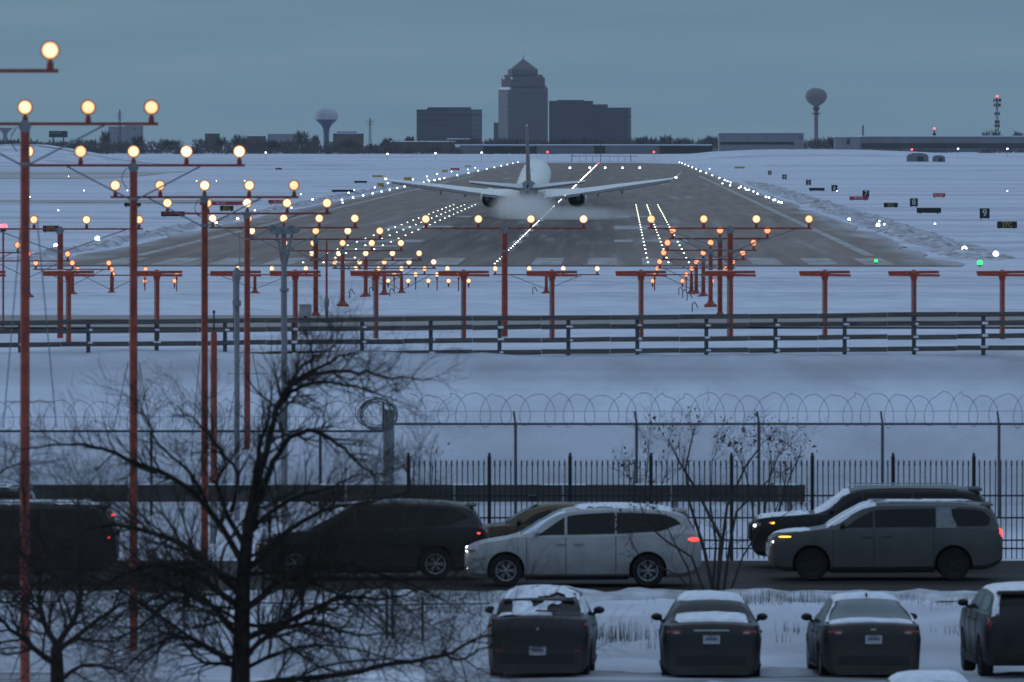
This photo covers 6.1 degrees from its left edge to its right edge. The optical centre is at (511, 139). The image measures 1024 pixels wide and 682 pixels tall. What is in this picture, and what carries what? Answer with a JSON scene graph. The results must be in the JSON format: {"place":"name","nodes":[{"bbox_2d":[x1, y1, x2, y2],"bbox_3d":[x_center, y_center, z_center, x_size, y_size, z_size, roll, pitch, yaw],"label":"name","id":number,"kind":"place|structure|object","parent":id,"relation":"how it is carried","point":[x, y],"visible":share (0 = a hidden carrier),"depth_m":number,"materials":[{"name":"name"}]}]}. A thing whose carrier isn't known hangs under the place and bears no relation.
{"place":"outdoors","nodes":[
{"label":"outdoors","id":0,"kind":"place"},
{"bbox_2d":[0,482,35,498],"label":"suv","id":1,"kind":"object","parent":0,"point":[10,488],"visible":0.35,"depth_m":217.54,"materials":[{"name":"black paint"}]},
{"bbox_2d":[0,171,183,178],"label":"taxiway","id":2,"kind":"structure","parent":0,"point":[60,174],"depth_m":2671.98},
{"bbox_2d":[0,200,259,201],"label":"taxiway","id":3,"kind":"structure","parent":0,"point":[121,200],"depth_m":1525.30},
{"bbox_2d":[30,163,963,265],"bbox_3d":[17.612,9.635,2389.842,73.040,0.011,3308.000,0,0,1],"label":"runway","id":4,"kind":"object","parent":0,"point":[688,196],"visible":0.84,"depth_m":1022.27,"materials":[{"name":"asphalt"}]},
{"bbox_2d":[94,175,894,264],"bbox_3d":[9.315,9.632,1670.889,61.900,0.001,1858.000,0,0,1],"label":"runway markings","id":5,"kind":"object","parent":4,"relation":"on","point":[591,261],"visible":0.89,"depth_m":780.24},
{"bbox_2d":[380,124,680,217],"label":"airliner","id":6,"kind":"object","parent":4,"relation":"on","point":[533,185],"visible":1,"depth_m":1186.36,"materials":[{"name":"metal"}]},
{"bbox_2d":[0,144,1023,681],"bbox_3d":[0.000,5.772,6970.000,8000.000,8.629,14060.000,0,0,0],"label":"snow ground","id":7,"kind":"structure","parent":0,"point":[968,184],"depth_m":258.26,"materials":[{"name":"snow"}]},
{"bbox_2d":[0,224,6,328],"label":"obstruction light","id":8,"kind":"object","parent":7,"relation":"on","point":[3,225],"visible":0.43,"depth_m":282.47,"materials":[{"name":"orange paint"}]},
{"bbox_2d":[0,41,59,72],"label":"approach light mast","id":9,"kind":"object","parent":7,"relation":"on","point":[50,50],"visible":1,"depth_m":125.97,"materials":[{"name":"metal"}]},
{"bbox_2d":[0,251,70,296],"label":"approach light","id":10,"kind":"object","parent":7,"relation":"on","point":[67,254],"visible":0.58,"depth_m":369.88,"materials":[{"name":"orange paint"}]},
{"bbox_2d":[49,131,67,143],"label":"billboard","id":11,"kind":"object","parent":7,"relation":"on","point":[53,134],"visible":0.75,"depth_m":4999.60},
{"bbox_2d":[43,269,93,341],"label":"course antenna","id":12,"kind":"object","parent":7,"relation":"on","point":[68,274],"visible":0.99,"depth_m":275.44,"materials":[{"name":"orange paint"}]},
{"bbox_2d":[0,215,142,337],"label":"crossbar light mast","id":13,"kind":"object","parent":7,"relation":"on","point":[86,219],"visible":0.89,"depth_m":278.36,"materials":[{"name":"metal"}]},
{"bbox_2d":[33,260,111,293],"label":"approach light","id":14,"kind":"object","parent":7,"relation":"on","point":[72,263],"visible":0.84,"depth_m":400.27,"materials":[{"name":"orange paint"}]},
{"bbox_2d":[0,99,158,681],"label":"approach light mast","id":15,"kind":"object","parent":7,"relation":"on","point":[88,108],"visible":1,"depth_m":156.45,"materials":[{"name":"metal"}]},
{"bbox_2d":[0,406,218,681],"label":"bare tree","id":16,"kind":"object","parent":7,"relation":"on","point":[55,662],"visible":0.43,"depth_m":140.95,"materials":[{"name":"black plant"}]},
{"bbox_2d":[75,266,147,292],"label":"approach light","id":17,"kind":"object","parent":7,"relation":"on","point":[111,290],"visible":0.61,"depth_m":430.77,"materials":[{"name":"orange paint"}]},
{"bbox_2d":[108,125,142,148],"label":"apartment block","id":18,"kind":"structure","parent":7,"relation":"on","point":[128,132],"depth_m":6800.00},
{"bbox_2d":[30,145,245,650],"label":"approach light mast","id":19,"kind":"object","parent":7,"relation":"on","point":[133,153],"visible":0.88,"depth_m":186.95,"materials":[{"name":"metal"}]},
{"bbox_2d":[131,134,145,148],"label":"bare tree","id":20,"kind":"object","parent":7,"relation":"on","point":[138,141],"visible":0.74,"depth_m":5098.84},
{"bbox_2d":[137,269,182,338],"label":"course antenna","id":21,"kind":"object","parent":7,"relation":"on","point":[156,274],"visible":0.94,"depth_m":275.44,"materials":[{"name":"orange paint"}]},
{"bbox_2d":[155,138,181,150],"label":"bare tree","id":22,"kind":"object","parent":7,"relation":"on","point":[165,144],"visible":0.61,"depth_m":4998.31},
{"bbox_2d":[0,398,382,517],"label":"chain link fence","id":23,"kind":"object","parent":7,"relation":"on","point":[199,431],"visible":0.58,"depth_m":239.60,"materials":[{"name":"metal"}]},
{"bbox_2d":[110,180,298,553],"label":"approach light mast","id":24,"kind":"object","parent":7,"relation":"on","point":[204,185],"visible":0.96,"depth_m":221.56,"materials":[{"name":"metal"}]},
{"bbox_2d":[10,182,410,259],"bbox_3d":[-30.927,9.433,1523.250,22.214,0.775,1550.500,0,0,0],"label":"snow windrow","id":25,"kind":"object","parent":7,"relation":"on","point":[114,240],"visible":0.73,"depth_m":1016.18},
{"bbox_2d":[205,134,219,150],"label":"dark house","id":26,"kind":"structure","parent":7,"relation":"on","point":[211,137],"depth_m":5600.00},
{"bbox_2d":[211,310,216,535],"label":"bare post","id":27,"kind":"object","parent":7,"relation":"on","point":[213,351],"visible":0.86,"depth_m":233.43,"materials":[{"name":"metal"}]},
{"bbox_2d":[212,136,227,148],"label":"bare tree","id":28,"kind":"object","parent":7,"relation":"on","point":[219,142],"visible":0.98,"depth_m":5198.88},
{"bbox_2d":[210,270,260,337],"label":"course antenna","id":29,"kind":"object","parent":7,"relation":"on","point":[221,272],"visible":0.3,"depth_m":275.44,"materials":[{"name":"orange paint"}]},
{"bbox_2d":[233,233,240,520],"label":"bulb mast","id":30,"kind":"object","parent":7,"relation":"on","point":[236,279],"visible":0.91,"depth_m":238.75,"materials":[{"name":"metal"}]},
{"bbox_2d":[231,134,251,146],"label":"bare tree","id":31,"kind":"object","parent":7,"relation":"on","point":[236,140],"visible":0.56,"depth_m":5298.58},
{"bbox_2d":[163,198,331,449],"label":"approach light mast","id":32,"kind":"object","parent":7,"relation":"on","point":[287,203],"visible":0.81,"depth_m":247.96,"materials":[{"name":"metal"}]},
{"bbox_2d":[208,266,308,293],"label":"crossbar light mast","id":33,"kind":"object","parent":7,"relation":"on","point":[254,288],"visible":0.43,"depth_m":430.77,"materials":[{"name":"metal"}]},
{"bbox_2d":[268,134,296,149],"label":"flat building","id":34,"kind":"structure","parent":7,"relation":"on","point":[282,137],"depth_m":6000.00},
{"bbox_2d":[208,214,358,315],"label":"approach light mast","id":35,"kind":"object","parent":7,"relation":"on","point":[319,218],"visible":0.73,"depth_m":278.38,"materials":[{"name":"metal"}]},
{"bbox_2d":[269,224,300,522],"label":"yoke mast","id":36,"kind":"object","parent":7,"relation":"on","point":[284,231],"visible":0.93,"depth_m":238.44,"materials":[{"name":"metal"}]},
{"bbox_2d":[270,269,320,338],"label":"course antenna","id":37,"kind":"object","parent":7,"relation":"on","point":[294,274],"visible":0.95,"depth_m":275.44,"materials":[{"name":"orange paint"}]},
{"bbox_2d":[292,130,311,146],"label":"bare tree","id":38,"kind":"object","parent":7,"relation":"on","point":[299,136],"visible":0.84,"depth_m":5298.82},
{"bbox_2d":[298,303,312,334],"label":"equipment cabinet","id":39,"kind":"object","parent":7,"relation":"on","point":[306,309],"visible":0.57,"depth_m":281.80,"materials":[{"name":"metal"}]},
{"bbox_2d":[0,283,631,681],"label":"bare tree","id":40,"kind":"object","parent":7,"relation":"on","point":[314,571],"visible":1,"depth_m":135.65,"materials":[{"name":"black plant"}]},
{"bbox_2d":[250,227,383,315],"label":"approach light mast","id":41,"kind":"object","parent":7,"relation":"on","point":[347,232],"visible":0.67,"depth_m":308.88,"materials":[{"name":"metal"}]},
{"bbox_2d":[314,108,337,146],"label":"water tower","id":42,"kind":"structure","parent":7,"relation":"on","point":[326,118],"depth_m":6495.45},
{"bbox_2d":[324,240,328,317],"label":"marker stake","id":43,"kind":"object","parent":7,"relation":"on","point":[326,304],"visible":0.78,"depth_m":295.97,"materials":[{"name":"orange paint"}]},
{"bbox_2d":[286,239,403,306],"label":"approach light mast","id":44,"kind":"object","parent":7,"relation":"on","point":[371,243],"visible":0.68,"depth_m":339.38,"materials":[{"name":"metal"}]},
{"bbox_2d":[332,131,363,149],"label":"hall building","id":45,"kind":"structure","parent":7,"relation":"on","point":[349,135],"depth_m":5900.00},
{"bbox_2d":[309,250,421,296],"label":"approach light mast","id":46,"kind":"object","parent":7,"relation":"on","point":[392,254],"visible":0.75,"depth_m":369.88,"materials":[{"name":"metal"}]},
{"bbox_2d":[257,586,489,639],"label":"lot fence","id":47,"kind":"object","parent":7,"relation":"on","point":[258,593],"visible":0.3,"depth_m":189.99,"materials":[{"name":"metal"}]},
{"bbox_2d":[350,269,401,337],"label":"course antenna","id":48,"kind":"object","parent":7,"relation":"on","point":[375,274],"visible":0.94,"depth_m":275.44,"materials":[{"name":"orange paint"}]},
{"bbox_2d":[332,259,436,294],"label":"approach light mast","id":49,"kind":"object","parent":7,"relation":"on","point":[408,263],"visible":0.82,"depth_m":400.27,"materials":[{"name":"metal"}]},
{"bbox_2d":[346,670,426,681],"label":"sedan","id":50,"kind":"object","parent":7,"relation":"on","point":[370,677],"visible":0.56,"depth_m":149.76,"materials":[{"name":"white paint"}]},
{"bbox_2d":[382,401,393,484],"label":"gate post","id":51,"kind":"object","parent":7,"relation":"on","point":[386,434],"visible":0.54,"depth_m":239.03,"materials":[{"name":"metal"}]},
{"bbox_2d":[355,397,397,431],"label":"wire bundle","id":52,"kind":"object","parent":51,"relation":"hanging from","point":[363,421],"visible":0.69,"depth_m":238.88,"materials":[{"name":"metal"}]},
{"bbox_2d":[353,266,449,292],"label":"approach light mast","id":53,"kind":"object","parent":7,"relation":"on","point":[401,289],"visible":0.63,"depth_m":430.77,"materials":[{"name":"metal"}]},
{"bbox_2d":[372,418,449,497],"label":"shrub","id":54,"kind":"object","parent":7,"relation":"on","point":[436,451],"visible":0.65,"depth_m":225.98,"materials":[{"name":"brown plant"}]},
{"bbox_2d":[390,138,469,152],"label":"brick building","id":55,"kind":"structure","parent":7,"relation":"on","point":[442,144],"depth_m":5200.00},
{"bbox_2d":[417,107,481,141],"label":"office block","id":56,"kind":"structure","parent":7,"relation":"on","point":[440,123],"depth_m":7200.00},
{"bbox_2d":[10,484,905,543],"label":"guard beam","id":57,"kind":"structure","parent":7,"relation":"on","point":[188,497],"depth_m":229.95,"materials":[{"name":"metal"}]},
{"bbox_2d":[438,269,488,337],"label":"course antenna","id":58,"kind":"object","parent":7,"relation":"on","point":[463,274],"visible":0.97,"depth_m":275.44,"materials":[{"name":"orange paint"}]},
{"bbox_2d":[1,587,977,601],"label":"snow bank","id":59,"kind":"structure","parent":7,"relation":"on","point":[633,593],"depth_m":205.80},
{"bbox_2d":[421,215,587,336],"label":"crossbar light mast","id":60,"kind":"object","parent":7,"relation":"on","point":[478,219],"visible":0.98,"depth_m":278.38,"materials":[{"name":"metal"}]},
{"bbox_2d":[0,312,1023,354],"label":"rail barrier","id":61,"kind":"object","parent":7,"relation":"on","point":[499,327],"visible":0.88,"depth_m":261.69,"materials":[{"name":"grey metal"}]},
{"bbox_2d":[0,134,1023,153],"bbox_3d":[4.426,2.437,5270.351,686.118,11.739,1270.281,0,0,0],"label":"distant wood","id":62,"kind":"object","parent":7,"relation":"on","point":[91,145],"visible":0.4,"depth_m":4854.88,"materials":[{"name":"plant"}]},
{"bbox_2d":[498,57,547,143],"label":"office tower","id":63,"kind":"structure","parent":7,"relation":"on","point":[522,96],"depth_m":8000.00,"materials":[{"name":"stone"}]},
{"bbox_2d":[492,266,599,293],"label":"crossbar light mast","id":64,"kind":"object","parent":7,"relation":"on","point":[546,288],"visible":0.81,"depth_m":430.77,"materials":[{"name":"metal"}]},
{"bbox_2d":[526,269,577,337],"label":"course antenna","id":65,"kind":"object","parent":7,"relation":"on","point":[551,274],"visible":0.96,"depth_m":275.44,"materials":[{"name":"orange paint"}]},
{"bbox_2d":[455,144,711,153],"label":"cargo building","id":66,"kind":"structure","parent":7,"relation":"on","point":[583,148],"depth_m":4700.00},
{"bbox_2d":[549,100,630,142],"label":"office block","id":67,"kind":"structure","parent":7,"relation":"on","point":[576,119],"depth_m":7700.00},
{"bbox_2d":[310,585,967,648],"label":"dry grass","id":68,"kind":"structure","parent":7,"relation":"on","point":[610,629],"depth_m":200.36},
{"bbox_2d":[615,269,666,336],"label":"course antenna","id":69,"kind":"object","parent":7,"relation":"on","point":[640,274],"visible":0.95,"depth_m":275.44,"materials":[{"name":"orange paint"}]},
{"bbox_2d":[606,411,694,503],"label":"shrub","id":70,"kind":"object","parent":7,"relation":"on","point":[645,449],"visible":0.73,"depth_m":226.48,"materials":[{"name":"brown plant"}]},
{"bbox_2d":[655,266,726,293],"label":"approach light","id":71,"kind":"object","parent":7,"relation":"on","point":[691,290],"visible":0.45,"depth_m":430.77,"materials":[{"name":"orange paint"}]},
{"bbox_2d":[657,259,735,293],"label":"approach light","id":72,"kind":"object","parent":7,"relation":"on","point":[695,268],"visible":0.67,"depth_m":400.27,"materials":[{"name":"orange paint"}]},
{"bbox_2d":[660,249,745,296],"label":"approach light","id":73,"kind":"object","parent":7,"relation":"on","point":[703,261],"visible":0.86,"depth_m":369.87,"materials":[{"name":"orange paint"}]},
{"bbox_2d":[394,391,1023,516],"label":"chain link fence","id":74,"kind":"object","parent":7,"relation":"on","point":[882,424],"visible":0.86,"depth_m":239.50,"materials":[{"name":"metal"}]},
{"bbox_2d":[664,239,756,306],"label":"approach light","id":75,"kind":"object","parent":7,"relation":"on","point":[710,302],"visible":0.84,"depth_m":339.37,"materials":[{"name":"orange paint"}]},
{"bbox_2d":[407,452,1023,560],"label":"picket fence","id":76,"kind":"object","parent":7,"relation":"on","point":[569,495],"visible":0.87,"depth_m":221.99,"materials":[{"name":"black metal"}]},
{"bbox_2d":[605,386,826,590],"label":"shrub","id":77,"kind":"object","parent":7,"relation":"on","point":[711,578],"visible":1,"depth_m":206.59,"materials":[{"name":"brown plant"}]},
{"bbox_2d":[669,226,770,313],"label":"approach light","id":78,"kind":"object","parent":7,"relation":"on","point":[720,241],"visible":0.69,"depth_m":308.84,"materials":[{"name":"orange paint"}]},
{"bbox_2d":[647,215,812,270],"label":"crossbar light mast","id":79,"kind":"object","parent":7,"relation":"on","point":[703,219],"visible":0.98,"depth_m":278.38,"materials":[{"name":"metal"}]},
{"bbox_2d":[704,269,755,335],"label":"course antenna","id":80,"kind":"object","parent":7,"relation":"on","point":[729,274],"visible":0.94,"depth_m":275.44,"materials":[{"name":"orange paint"}]},
{"bbox_2d":[717,132,803,150],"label":"warehouse","id":81,"kind":"structure","parent":7,"relation":"on","point":[729,141],"depth_m":5000.00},
{"bbox_2d":[710,403,817,512],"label":"shrub","id":82,"kind":"object","parent":7,"relation":"on","point":[767,493],"visible":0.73,"depth_m":225.97,"materials":[{"name":"brown plant"}]},
{"bbox_2d":[805,87,826,148],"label":"water tower","id":83,"kind":"structure","parent":7,"relation":"on","point":[816,98],"depth_m":6296.56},
{"bbox_2d":[799,269,850,334],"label":"course antenna","id":84,"kind":"object","parent":7,"relation":"on","point":[824,274],"visible":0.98,"depth_m":275.44,"materials":[{"name":"orange paint"}]},
{"bbox_2d":[833,136,860,149],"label":"annex building","id":85,"kind":"structure","parent":7,"relation":"on","point":[847,142],"depth_m":5100.00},
{"bbox_2d":[745,181,1016,260],"bbox_3d":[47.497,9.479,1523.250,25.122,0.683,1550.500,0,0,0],"label":"snow windrow","id":86,"kind":"object","parent":7,"relation":"on","point":[942,245],"visible":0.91,"depth_m":1026.10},
{"bbox_2d":[888,269,939,334],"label":"course antenna","id":87,"kind":"object","parent":7,"relation":"on","point":[913,274],"visible":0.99,"depth_m":275.44,"materials":[{"name":"orange paint"}]},
{"bbox_2d":[907,153,928,161],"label":"field shed","id":88,"kind":"structure","parent":7,"relation":"on","point":[917,157],"depth_m":3950.00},
{"bbox_2d":[917,208,940,213],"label":"airfield sign","id":89,"kind":"object","parent":7,"relation":"on","point":[928,210],"visible":1,"depth_m":1254.16,"materials":[{"name":"metal"}]},
{"bbox_2d":[860,136,1023,151],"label":"warehouse","id":90,"kind":"structure","parent":7,"relation":"on","point":[961,143],"depth_m":5300.00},
{"bbox_2d":[980,208,989,218],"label":"airfield sign","id":91,"kind":"object","parent":7,"relation":"on","point":[984,212],"visible":0.97,"depth_m":1170.88,"materials":[{"name":"metal"}]},
{"bbox_2d":[993,95,1000,132],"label":"antenna mast","id":92,"kind":"object","parent":7,"relation":"on","point":[996,112],"visible":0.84,"depth_m":5599.20,"materials":[{"name":"grey"}]},
{"bbox_2d":[976,269,1023,338],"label":"course antenna","id":93,"kind":"object","parent":7,"relation":"on","point":[1001,274],"visible":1,"depth_m":275.44,"materials":[{"name":"orange paint"}]},
{"bbox_2d":[997,221,1016,228],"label":"airfield sign","id":94,"kind":"object","parent":7,"relation":"on","point":[1006,224],"visible":1,"depth_m":1040.99,"materials":[{"name":"metal"}]},
{"bbox_2d":[0,671,1023,681],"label":"car park","id":95,"kind":"structure","parent":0,"point":[607,676],"depth_m":174.85,"materials":[{"name":"asphalt"}]},
{"bbox_2d":[485,584,604,675],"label":"crossover suv","id":96,"kind":"object","parent":95,"relation":"on","point":[578,616],"visible":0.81,"depth_m":174.88,"materials":[{"name":"blue paint"}]},
{"bbox_2d":[651,590,767,676],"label":"sedan","id":97,"kind":"object","parent":95,"relation":"on","point":[707,632],"visible":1,"depth_m":174.80,"materials":[{"name":"black paint"}]},
{"bbox_2d":[801,591,920,675],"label":"sedan","id":98,"kind":"object","parent":95,"relation":"on","point":[862,633],"visible":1,"depth_m":174.84,"materials":[{"name":"grey paint"}]},
{"bbox_2d":[885,670,967,681],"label":"sedan","id":99,"kind":"object","parent":95,"relation":"on","point":[929,676],"visible":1,"depth_m":149.77,"materials":[{"name":"white paint"}]},
{"bbox_2d":[957,581,1023,675],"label":"suv","id":100,"kind":"object","parent":95,"relation":"on","point":[991,623],"visible":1,"depth_m":175.13,"materials":[{"name":"black paint"}]},
{"bbox_2d":[0,315,1023,326],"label":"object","id":101,"kind":"structure","parent":0,"point":[403,323],"depth_m":300.55,"materials":[{"name":"metal"}]},
{"bbox_2d":[0,0,1023,144],"label":"sky","id":102,"kind":"structure","parent":0,"point":[694,69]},
{"bbox_2d":[2,561,1023,591],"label":"road","id":103,"kind":"structure","parent":0,"point":[757,574],"depth_m":212.12,"materials":[{"name":"asphalt"}]},
{"bbox_2d":[0,499,118,584],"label":"suv","id":104,"kind":"object","parent":103,"relation":"on","point":[52,506],"visible":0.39,"depth_m":210.61,"materials":[{"name":"brown paint"}]},
{"bbox_2d":[255,498,488,579],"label":"minivan","id":105,"kind":"object","parent":103,"relation":"on","point":[465,527],"visible":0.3,"depth_m":212.57,"materials":[{"name":"black paint"}]},
{"bbox_2d":[483,495,584,537],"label":"car","id":106,"kind":"object","parent":103,"relation":"on","point":[529,515],"visible":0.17,"depth_m":217.89,"materials":[{"name":"beige paint"}]},
{"bbox_2d":[465,502,701,586],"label":"minivan","id":107,"kind":"object","parent":103,"relation":"on","point":[582,546],"visible":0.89,"depth_m":209.66,"materials":[{"name":"silver metal"}]},
{"bbox_2d":[748,483,984,556],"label":"suv","id":108,"kind":"object","parent":103,"relation":"on","point":[844,499],"visible":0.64,"depth_m":217.55,"materials":[{"name":"black paint"}]},
{"bbox_2d":[766,499,1002,580],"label":"minivan","id":109,"kind":"object","parent":103,"relation":"on","point":[952,539],"visible":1,"depth_m":212.25,"materials":[{"name":"grey paint"}]},
{"bbox_2d":[765,165,1023,165],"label":"snow track","id":110,"kind":"structure","parent":0,"point":[894,165],"depth_m":3592.68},
{"bbox_2d":[816,207,1023,207],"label":"snow track","id":111,"kind":"structure","parent":0,"point":[928,207],"depth_m":1360.21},
{"bbox_2d":[886,219,1023,219],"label":"snow track","id":112,"kind":"structure","parent":0,"point":[954,219],"depth_m":1155.11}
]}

